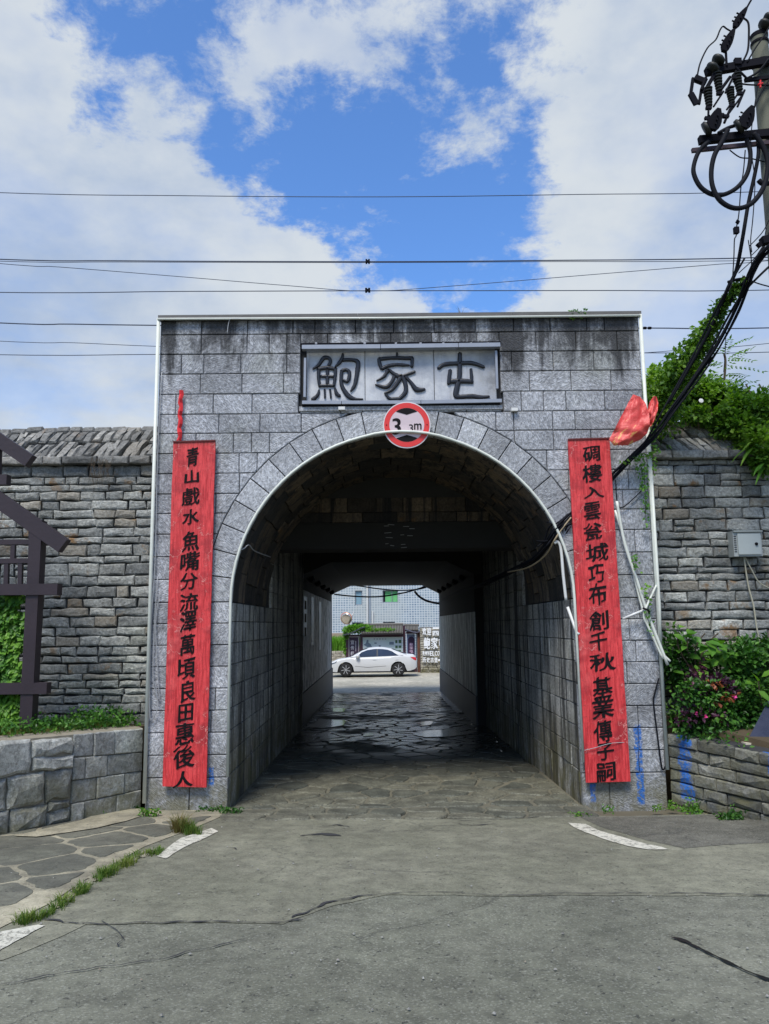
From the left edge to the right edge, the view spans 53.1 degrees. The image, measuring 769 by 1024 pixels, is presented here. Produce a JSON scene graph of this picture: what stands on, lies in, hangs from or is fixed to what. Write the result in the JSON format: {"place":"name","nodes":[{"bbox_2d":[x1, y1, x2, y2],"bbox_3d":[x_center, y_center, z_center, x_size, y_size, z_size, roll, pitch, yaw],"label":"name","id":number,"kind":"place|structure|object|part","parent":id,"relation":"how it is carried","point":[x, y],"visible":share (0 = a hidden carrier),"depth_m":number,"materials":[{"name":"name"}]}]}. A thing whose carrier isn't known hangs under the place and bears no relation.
{"place":"outdoors","nodes":[
{"label":"outdoors","id":0,"kind":"place"},
{"bbox_2d":[0,809,224,927],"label":"pavement","id":1,"kind":"structure","parent":0,"point":[65,855],"depth_m":7.41,"materials":[{"name":"stone"}]},
{"bbox_2d":[138,807,161,816],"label":"weed clump","id":2,"kind":"object","parent":1,"relation":"on","point":[147,813],"visible":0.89,"depth_m":9.13,"materials":[{"name":"green plant"}]},
{"bbox_2d":[162,811,192,833],"bbox_3d":[-2.205,3.333,8.270,0.437,0.216,0.539,-1,-8,0],"label":"grass tuft","id":3,"kind":"object","parent":1,"relation":"on","point":[175,827],"visible":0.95,"depth_m":8.22,"materials":[{"name":"plant"}]},
{"bbox_2d":[195,804,244,813],"bbox_3d":[-2.223,3.670,9.522,1.120,0.163,0.298,-4,-9,24],"label":"weed clump","id":4,"kind":"object","parent":1,"relation":"on","point":[233,810],"visible":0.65,"depth_m":9.38,"materials":[{"name":"green plant"}]},
{"bbox_2d":[131,725,144,807],"bbox_3d":[-6.088,3.185,8.787,3.488,1.500,5.796,-6,-10,32],"label":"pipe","id":5,"kind":"object","parent":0,"point":[142,804],"visible":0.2,"depth_m":10.13,"materials":[{"name":"grey metal"}]},
{"bbox_2d":[0,432,70,729],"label":"lattice frame","id":6,"kind":"object","parent":5,"relation":"on","point":[30,687],"visible":0.96,"depth_m":9.42,"materials":[{"name":"paint"}]},
{"bbox_2d":[0,595,25,727],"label":"ivy screen","id":7,"kind":"object","parent":6,"relation":"attached to","point":[11,642],"visible":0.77,"depth_m":9.37,"materials":[{"name":"green plant"}]},
{"bbox_2d":[0,702,140,737],"bbox_3d":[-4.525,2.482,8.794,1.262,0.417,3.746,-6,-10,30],"label":"bed weeds","id":8,"kind":"object","parent":5,"relation":"on","point":[104,718],"visible":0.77,"depth_m":9.49,"materials":[{"name":"green plant"}]},
{"bbox_2d":[332,635,345,650],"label":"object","id":9,"kind":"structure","parent":0,"point":[337,643],"depth_m":45.31,"materials":[{"name":"green plant"}]},
{"bbox_2d":[0,352,767,355],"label":"overhead wire","id":10,"kind":"object","parent":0,"point":[159,354],"visible":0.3,"depth_m":17.69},
{"bbox_2d":[0,814,768,1023],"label":"road","id":11,"kind":"structure","parent":0,"point":[474,967],"depth_m":5.02,"materials":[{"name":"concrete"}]},
{"bbox_2d":[7,844,165,925],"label":"kerb grass","id":12,"kind":"structure","parent":11,"relation":"on","point":[24,918],"depth_m":5.92,"materials":[{"name":"green plant"}]},
{"bbox_2d":[178,818,203,834],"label":"grass tuft","id":13,"kind":"object","parent":11,"relation":"on","point":[193,828],"visible":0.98,"depth_m":8.12,"materials":[{"name":"green plant"}]},
{"bbox_2d":[11,819,768,1015],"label":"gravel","id":14,"kind":"structure","parent":11,"relation":"on","point":[408,1008],"depth_m":4.72,"materials":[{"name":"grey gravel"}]},
{"bbox_2d":[713,803,749,819],"bbox_3d":[4.179,3.419,8.774,1.052,0.226,0.421,6,-11,-38],"label":"weed clump","id":15,"kind":"object","parent":11,"relation":"on","point":[732,816],"visible":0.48,"depth_m":8.61,"materials":[{"name":"green plant"}]},
{"bbox_2d":[0,322,768,328],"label":"overhead wire","id":16,"kind":"object","parent":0,"point":[160,325],"visible":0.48,"depth_m":17.79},
{"bbox_2d":[0,0,768,429],"label":"sky","id":17,"kind":"structure","parent":0,"point":[211,99],"materials":[{"name":"blue"}]},
{"bbox_2d":[2,341,768,352],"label":"overhead wire","id":18,"kind":"object","parent":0,"point":[159,346],"visible":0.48,"depth_m":17.83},
{"bbox_2d":[333,672,439,692],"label":"street","id":19,"kind":"structure","parent":0,"point":[392,682],"depth_m":34.98,"materials":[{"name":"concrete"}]},
{"bbox_2d":[341,612,353,634],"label":"traffic mirror","id":20,"kind":"object","parent":19,"relation":"on","point":[346,617],"visible":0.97,"depth_m":43.02,"materials":[{"name":"beige glass"}]},
{"bbox_2d":[332,647,416,676],"bbox_3d":[-0.584,7.590,39.204,4.413,1.427,2.100,-1,-8,0],"label":"parked car","id":21,"kind":"object","parent":19,"relation":"on","point":[381,659],"visible":0.99,"depth_m":38.36,"materials":[{"name":"white paint"}]},
{"bbox_3d":[-0.908,7.062,38.558,1.045,0.393,0.186,-1,-8,0],"label":"window","id":22,"kind":"part","parent":21,"relation":"part of","materials":[{"name":"black glass"}]},
{"bbox_3d":[0.194,7.041,38.567,1.073,0.368,0.178,-1,-8,0],"label":"window","id":23,"kind":"part","parent":21,"relation":"part of","materials":[{"name":"black glass"}]},
{"bbox_2d":[343,623,419,671],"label":"notice shelter","id":24,"kind":"object","parent":19,"relation":"on","point":[368,639],"visible":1,"depth_m":42.01,"materials":[{"name":"grey metal"}]},
{"bbox_2d":[342,623,396,657],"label":"roof creeper","id":25,"kind":"object","parent":24,"relation":"attached to","point":[349,628],"visible":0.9,"depth_m":41.85,"materials":[{"name":"green plant"}]},
{"bbox_2d":[219,691,600,820],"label":"tunnel floor","id":26,"kind":"structure","parent":0,"point":[393,767],"depth_m":11.97,"materials":[{"name":"grey stone"}]},
{"bbox_2d":[308,719,346,727],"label":"puddle","id":27,"kind":"object","parent":26,"relation":"on","point":[322,723],"visible":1,"depth_m":19.01,"materials":[{"name":"black liquid"}]},
{"bbox_2d":[328,708,346,711],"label":"puddle","id":28,"kind":"object","parent":26,"relation":"on","point":[338,710],"visible":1,"depth_m":22.49,"materials":[{"name":"black liquid"}]},
{"bbox_2d":[416,721,432,725],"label":"puddle","id":29,"kind":"object","parent":26,"relation":"on","point":[426,723],"visible":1,"depth_m":18.99,"materials":[{"name":"black liquid"}]},
{"bbox_2d":[413,729,469,736],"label":"puddle","id":30,"kind":"object","parent":26,"relation":"on","point":[440,733],"visible":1,"depth_m":16.79,"materials":[{"name":"black liquid"}]},
{"bbox_2d":[143,803,690,815],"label":"ground","id":31,"kind":"structure","parent":0,"point":[634,813],"depth_m":9.40,"materials":[{"name":"grey concrete"}]},
{"bbox_2d":[0,725,142,834],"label":"wall","id":32,"kind":"structure","parent":31,"relation":"on","point":[54,777],"depth_m":8.90,"materials":[{"name":"stone"}]},
{"bbox_2d":[0,426,157,724],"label":"dry stone wall","id":33,"kind":"structure","parent":31,"relation":"on","point":[94,634],"depth_m":10.63,"materials":[{"name":"stone"}]},
{"bbox_2d":[88,457,114,491],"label":"dry roots","id":34,"kind":"object","parent":33,"relation":"hanging from","point":[108,465],"visible":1,"depth_m":10.67,"materials":[{"name":"grey plant"}]},
{"bbox_2d":[332,651,345,663],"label":"bank wall","id":35,"kind":"structure","parent":31,"relation":"on","point":[336,655],"depth_m":45.18,"materials":[{"name":"yellow stone"}]},
{"bbox_2d":[332,585,438,655],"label":"tiled building","id":36,"kind":"structure","parent":31,"relation":"on","point":[412,607],"depth_m":55.59,"materials":[{"name":"white tile"}]},
{"bbox_2d":[355,591,361,604],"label":"window","id":37,"kind":"structure","parent":36,"relation":"in","point":[358,600],"depth_m":55.81,"materials":[{"name":"blue glass"}]},
{"bbox_2d":[382,590,397,602],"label":"window","id":38,"kind":"structure","parent":36,"relation":"in","point":[389,599],"depth_m":55.88,"materials":[{"name":"green glass"}]},
{"bbox_2d":[229,436,581,807],"bbox_3d":[0.200,2.778,20.302,7.300,6.100,20.821,-1,-8,0],"label":"tunnel passage","id":39,"kind":"object","parent":31,"relation":"on","point":[446,520],"visible":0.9,"depth_m":13.28,"materials":[{"name":"stone"}]},
{"bbox_2d":[302,590,332,724],"bbox_3d":[-2.043,4.575,24.668,0.044,3.650,11.550,-1,-8,0],"label":"wall board","id":40,"kind":"object","parent":39,"relation":"attached to","point":[317,680],"depth_m":22.77,"materials":[{"name":"grey"}]},
{"bbox_2d":[334,586,423,597],"bbox_3d":[-0.139,3.179,30.863,3.774,0.495,0.056,-1,-8,0],"label":"cable","id":41,"kind":"object","parent":39,"relation":"attached to","point":[379,596],"visible":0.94,"depth_m":30.82,"materials":[{"name":"black rubber"}]},
{"bbox_2d":[359,586,426,590],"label":"cable","id":42,"kind":"object","parent":39,"relation":"attached to","point":[390,589],"visible":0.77,"depth_m":30.91,"materials":[{"name":"black rubber"}]},
{"bbox_2d":[414,591,438,603],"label":"cable","id":43,"kind":"object","parent":39,"relation":"attached to","point":[420,597],"visible":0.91,"depth_m":30.74,"materials":[{"name":"black rubber"}]},
{"bbox_2d":[439,612,477,725],"bbox_3d":[2.191,4.801,24.443,0.042,3.050,11.950,-1,-8,0],"label":"wall board","id":44,"kind":"object","parent":39,"relation":"attached to","point":[458,668],"depth_m":22.19,"materials":[{"name":"paint"}]},
{"bbox_2d":[145,311,667,811],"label":"stone gate","id":45,"kind":"structure","parent":31,"relation":"on","point":[561,381],"depth_m":10.26,"materials":[{"name":"stone"}]},
{"bbox_2d":[142,320,159,803],"bbox_3d":[-3.016,0.491,9.967,0.071,6.283,0.048,-1,-8,0],"label":"conduit","id":46,"kind":"object","parent":45,"relation":"attached to","point":[151,569],"visible":1,"depth_m":9.92,"materials":[{"name":"white plastic"}]},
{"bbox_2d":[149,372,161,719],"bbox_3d":[-2.935,0.367,10.000,0.128,4.540,0.022,-1,-8,0],"label":"slack cable","id":47,"kind":"object","parent":45,"relation":"attached to","point":[155,555],"visible":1,"depth_m":9.97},
{"bbox_2d":[153,576,159,698],"bbox_3d":[-2.896,1.599,9.825,0.109,1.558,0.012,-1,-8,0],"label":"slack cable","id":48,"kind":"object","parent":45,"relation":"attached to","point":[156,641],"visible":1,"depth_m":9.81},
{"bbox_2d":[176,390,183,440],"bbox_3d":[-2.715,-1.286,10.215,0.079,0.688,0.054,-1,-8,0],"label":"red strip","id":49,"kind":"object","parent":45,"relation":"hanging from","point":[180,412],"visible":1,"depth_m":10.21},
{"bbox_2d":[162,440,215,787],"bbox_3d":[-2.486,1.238,9.855,0.562,4.405,0.098,-1,-8,0],"label":"couplet board","id":50,"kind":"object","parent":45,"relation":"attached to","point":[185,751],"visible":1,"depth_m":9.80,"materials":[{"name":"red"}]},
{"bbox_2d":[227,318,249,333],"bbox_3d":[-1.917,-2.512,10.387,0.427,0.202,0.050,-1,-8,0],"label":"slack cable","id":51,"kind":"object","parent":45,"relation":"attached to","point":[234,318],"visible":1,"depth_m":10.39,"materials":[{"name":"white plastic"}]},
{"bbox_2d":[233,544,269,556],"bbox_3d":[-1.763,0.568,10.727,0.153,0.109,1.598,-2,-8,9],"label":"slack cable","id":52,"kind":"object","parent":45,"relation":"attached to","point":[252,549],"visible":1,"depth_m":10.29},
{"bbox_2d":[157,314,640,319],"bbox_3d":[0.199,-2.632,10.410,6.529,0.050,0.034,-1,-8,0],"label":"conduit","id":53,"kind":"object","parent":45,"relation":"attached to","point":[425,317],"visible":1,"depth_m":10.40,"materials":[{"name":"white plastic"}]},
{"bbox_2d":[226,430,584,776],"bbox_3d":[0.243,1.090,9.844,4.468,4.380,0.093,-1,-8,0],"label":"arch conduit","id":54,"kind":"object","parent":45,"relation":"attached to","point":[361,437],"visible":1,"depth_m":9.93,"materials":[{"name":"white plastic"}]},
{"bbox_2d":[383,402,430,448],"bbox_3d":[0.295,-1.145,10.218,0.630,0.630,0.110,-1,-8,0],"label":"height limit sign","id":55,"kind":"object","parent":45,"relation":"attached to","point":[406,416],"visible":1,"depth_m":10.17,"materials":[{"name":"red"}]},
{"bbox_2d":[300,341,517,411],"bbox_3d":[0.318,-1.833,10.369,2.905,1.025,0.210,-1,-8,0],"label":"name plaque","id":56,"kind":"object","parent":45,"relation":"attached to","point":[387,374],"visible":1,"depth_m":10.40,"materials":[{"name":"stone"}]},
{"bbox_2d":[554,540,566,599],"bbox_3d":[2.281,0.753,9.971,0.150,0.780,0.040,-1,-8,0],"label":"broken pipe","id":57,"kind":"object","parent":45,"relation":"attached to","point":[562,567],"visible":1,"depth_m":9.96,"materials":[{"name":"white plastic"}]},
{"bbox_2d":[566,607,579,634],"bbox_3d":[2.423,1.396,9.860,0.165,0.371,0.073,-6,-10,30],"label":"broken pipe","id":58,"kind":"object","parent":45,"relation":"attached to","point":[570,616],"visible":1,"depth_m":9.87,"materials":[{"name":"white plastic"}]},
{"bbox_2d":[567,308,587,319],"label":"roof sprig","id":59,"kind":"object","parent":45,"relation":"on","point":[579,312],"visible":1,"depth_m":10.45,"materials":[{"name":"green plant"}]},
{"bbox_2d":[568,437,630,782],"bbox_3d":[2.733,1.189,9.874,0.581,4.376,0.098,-1,-8,0],"label":"couplet board","id":60,"kind":"object","parent":45,"relation":"attached to","point":[604,714],"visible":1,"depth_m":9.82,"materials":[{"name":"red"}]},
{"bbox_2d":[584,742,635,750],"bbox_3d":[2.811,2.916,9.577,0.659,0.093,0.034,0,-8,-5],"label":"slack cable","id":61,"kind":"object","parent":60,"relation":"attached to","point":[611,743],"visible":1,"depth_m":9.57,"materials":[{"name":"grey plastic"}]},
{"bbox_2d":[615,480,641,507],"bbox_3d":[3.204,-0.234,10.091,0.349,0.375,0.016,0,-8,-2],"label":"drop cable","id":62,"kind":"object","parent":45,"relation":"attached to","point":[616,495],"visible":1,"depth_m":10.08,"materials":[{"name":"grey plastic"}]},
{"bbox_2d":[615,501,668,665],"bbox_3d":[3.295,0.894,9.860,0.551,2.108,0.054,-2,-8,6],"label":"loose pipe","id":63,"kind":"object","parent":45,"relation":"attached to","point":[637,582],"visible":1,"depth_m":9.86,"materials":[{"name":"white plastic"}]},
{"bbox_2d":[622,609,643,619],"bbox_3d":[3.175,1.304,9.807,0.286,0.140,0.032,-1,-8,6],"label":"loose pipe","id":64,"kind":"object","parent":63,"relation":"attached to","point":[632,614],"visible":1,"depth_m":9.79,"materials":[{"name":"white plastic"}]},
{"bbox_2d":[614,510,670,661],"bbox_3d":[3.303,0.935,9.877,0.603,1.956,0.050,-1,-8,6],"label":"loose pipe","id":65,"kind":"object","parent":63,"relation":"attached to","point":[637,590],"visible":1,"depth_m":9.86,"materials":[{"name":"white plastic"}]},
{"bbox_2d":[643,585,663,658],"bbox_3d":[3.399,1.396,9.784,0.235,0.942,0.078,-1,-8,0],"label":"loose pipe","id":66,"kind":"object","parent":63,"relation":"attached to","point":[647,625],"visible":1,"depth_m":9.76,"materials":[{"name":"white plastic"}]},
{"bbox_2d":[639,314,668,769],"bbox_3d":[3.498,0.264,10.015,0.051,5.951,0.047,-4,-9,22],"label":"conduit","id":67,"kind":"object","parent":45,"relation":"attached to","point":[654,566],"visible":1,"depth_m":9.94,"materials":[{"name":"white plastic"}]},
{"bbox_2d":[648,427,661,644],"bbox_3d":[3.507,0.257,10.006,0.058,2.985,0.040,-1,-8,0],"label":"conduit","id":68,"kind":"object","parent":67,"relation":"attached to","point":[657,566],"visible":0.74,"depth_m":9.96,"materials":[{"name":"white plastic"}]},
{"bbox_2d":[652,678,664,769],"bbox_3d":[3.446,2.664,9.675,0.120,1.129,0.020,-1,-8,0],"label":"drop cable","id":69,"kind":"object","parent":45,"relation":"attached to","point":[662,768],"visible":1,"depth_m":9.67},
{"bbox_2d":[419,627,439,672],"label":"lettered wall","id":70,"kind":"structure","parent":31,"relation":"on","point":[429,650],"depth_m":41.12,"materials":[{"name":"white stone"}]},
{"bbox_2d":[567,800,677,816],"bbox_3d":[2.838,3.539,9.154,1.496,0.150,0.227,3,-9,-21],"label":"weed clump","id":71,"kind":"object","parent":31,"relation":"on","point":[654,808],"visible":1,"depth_m":9.22,"materials":[{"name":"green plant"}]},
{"bbox_2d":[678,797,703,814],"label":"weed clump","id":72,"kind":"object","parent":31,"relation":"on","point":[696,808],"visible":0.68,"depth_m":9.09,"materials":[{"name":"green plant"}]},
{"bbox_2d":[645,422,768,712],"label":"dry stone wall","id":73,"kind":"structure","parent":31,"relation":"on","point":[708,495],"depth_m":10.70,"materials":[{"name":"stone"}]},
{"bbox_2d":[642,352,768,480],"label":"wall creeper","id":74,"kind":"object","parent":73,"relation":"on","point":[740,415],"depth_m":10.99,"materials":[{"name":"green plant"}]},
{"bbox_2d":[731,436,768,464],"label":"fern","id":75,"kind":"object","parent":74,"relation":"hanging from","point":[747,452],"visible":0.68,"depth_m":10.58,"materials":[{"name":"green plant"}]},
{"bbox_2d":[753,450,768,484],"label":"fern","id":76,"kind":"object","parent":74,"relation":"attached to","point":[760,470],"visible":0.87,"depth_m":10.42,"materials":[{"name":"green plant"}]},
{"bbox_2d":[705,334,768,391],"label":"sapling","id":77,"kind":"object","parent":73,"relation":"on","point":[725,366],"visible":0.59,"depth_m":12.23,"materials":[{"name":"green plant"}]},
{"bbox_2d":[727,530,762,556],"bbox_3d":[4.965,0.439,10.575,0.400,0.352,0.209,-1,-8,0],"label":"meter box","id":78,"kind":"object","parent":73,"relation":"attached to","point":[745,543],"visible":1,"depth_m":10.50,"materials":[{"name":"grey metal"}]},
{"bbox_2d":[737,533,761,554],"bbox_3d":[4.977,0.437,10.499,0.313,0.284,0.017,-1,-8,0],"label":"door","id":79,"kind":"structure","parent":78,"relation":"in","point":[746,542],"depth_m":10.49,"materials":[{"name":"grey metal"}]},
{"bbox_2d":[743,558,759,641],"bbox_3d":[5.019,1.362,10.413,0.186,1.501,0.069,-7,-10,36],"label":"box wire","id":80,"kind":"object","parent":78,"relation":"hanging from","point":[751,598],"visible":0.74,"depth_m":10.47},
{"bbox_2d":[745,557,768,587],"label":"box wire","id":81,"kind":"object","parent":78,"relation":"attached to","point":[754,574],"visible":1,"depth_m":10.53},
{"bbox_2d":[662,713,768,802],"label":"planting bed","id":82,"kind":"object","parent":31,"relation":"on","point":[757,741],"visible":0.2,"depth_m":9.37,"materials":[{"name":"brown soil"}]},
{"bbox_2d":[674,656,742,728],"bbox_3d":[3.990,2.259,9.555,0.948,0.904,0.540,-1,-8,0],"label":"purple shrub","id":83,"kind":"object","parent":82,"relation":"on","point":[720,682],"visible":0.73,"depth_m":9.48,"materials":[{"name":"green plant"}]},
{"bbox_2d":[669,708,754,747],"bbox_3d":[3.876,2.625,9.366,0.591,0.373,1.414,-1,-8,0],"label":"ground cover","id":84,"kind":"object","parent":82,"relation":"on","point":[698,734],"visible":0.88,"depth_m":9.30,"materials":[{"name":"green plant"}]},
{"bbox_2d":[657,621,768,741],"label":"green shrub","id":85,"kind":"object","parent":82,"relation":"on","point":[753,657],"visible":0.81,"depth_m":9.65,"materials":[{"name":"green plant"}]},
{"bbox_2d":[745,670,768,704],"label":"broad leaf plant","id":86,"kind":"object","parent":85,"relation":"on","point":[763,693],"visible":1,"depth_m":9.37,"materials":[{"name":"green plant"}]},
{"bbox_2d":[668,0,768,403],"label":"utility pole","id":87,"kind":"object","parent":82,"relation":"on","point":[717,67],"visible":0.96,"depth_m":9.63,"materials":[{"name":"concrete"}]},
{"bbox_2d":[1,260,750,262],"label":"overhead wire","id":88,"kind":"object","parent":87,"relation":"attached to","point":[394,262],"visible":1,"depth_m":18.08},
{"bbox_2d":[0,191,757,196],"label":"overhead wire","id":89,"kind":"object","parent":87,"relation":"attached to","point":[361,196],"visible":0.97,"depth_m":18.27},
{"bbox_2d":[0,290,765,292],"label":"overhead wire","id":90,"kind":"object","parent":87,"relation":"attached to","point":[371,290],"visible":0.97,"depth_m":17.93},
{"bbox_2d":[0,257,767,261],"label":"overhead wire","id":91,"kind":"object","parent":87,"relation":"attached to","point":[381,261],"visible":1,"depth_m":18.02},
{"bbox_2d":[0,260,767,289],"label":"overhead wire","id":92,"kind":"object","parent":87,"relation":"attached to","point":[402,289],"visible":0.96,"depth_m":18.08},
{"bbox_2d":[442,244,768,600],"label":"cable bundle","id":93,"kind":"object","parent":87,"relation":"attached to","point":[683,395],"visible":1,"depth_m":10.01,"materials":[{"name":"black rubber"}]},
{"bbox_2d":[507,513,571,572],"bbox_3d":[2.021,0.477,10.958,0.353,0.642,2.173,2,-9,-14],"label":"cable tangle","id":94,"kind":"object","parent":93,"relation":"hanging from","point":[556,536],"visible":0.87,"depth_m":10.12,"materials":[{"name":"black rubber"}]},
{"bbox_2d":[609,395,657,445],"bbox_3d":[3.220,-1.189,9.857,0.690,0.685,0.167,0,-8,-7],"label":"torn red banner","id":95,"kind":"object","parent":93,"relation":"attached to","point":[635,422],"visible":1,"depth_m":9.83,"materials":[{"name":"fabric"}]},
{"bbox_2d":[618,425,660,635],"bbox_3d":[3.351,0.173,9.956,0.578,2.833,0.221,-1,-8,0],"label":"hanging tendril","id":96,"kind":"object","parent":93,"relation":"hanging from","point":[651,453],"visible":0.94,"depth_m":10.04,"materials":[{"name":"green plant"}]},
{"bbox_2d":[643,275,746,448],"bbox_3d":[3.999,-1.908,10.366,0.848,1.898,2.024,1,-8,-11],"label":"cable creeper","id":97,"kind":"object","parent":87,"relation":"attached to","point":[664,386],"visible":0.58,"depth_m":10.28,"materials":[{"name":"green plant"}]},
{"bbox_2d":[741,701,768,744],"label":"stone tablet","id":98,"kind":"object","parent":82,"relation":"on","point":[761,728],"visible":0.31,"depth_m":9.17,"materials":[{"name":"stone"}]},
{"bbox_2d":[668,732,768,821],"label":"terrace wall","id":99,"kind":"structure","parent":31,"relation":"on","point":[714,776],"depth_m":9.00,"materials":[{"name":"stone"}]},
{"bbox_2d":[669,625,741,681],"bbox_3d":[4.106,1.799,9.813,0.914,0.721,0.479,-1,-8,0],"label":"broad leaf plant","id":100,"kind":"object","parent":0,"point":[724,658],"visible":0.94,"depth_m":9.84,"materials":[{"name":"green plant"}]}
]}

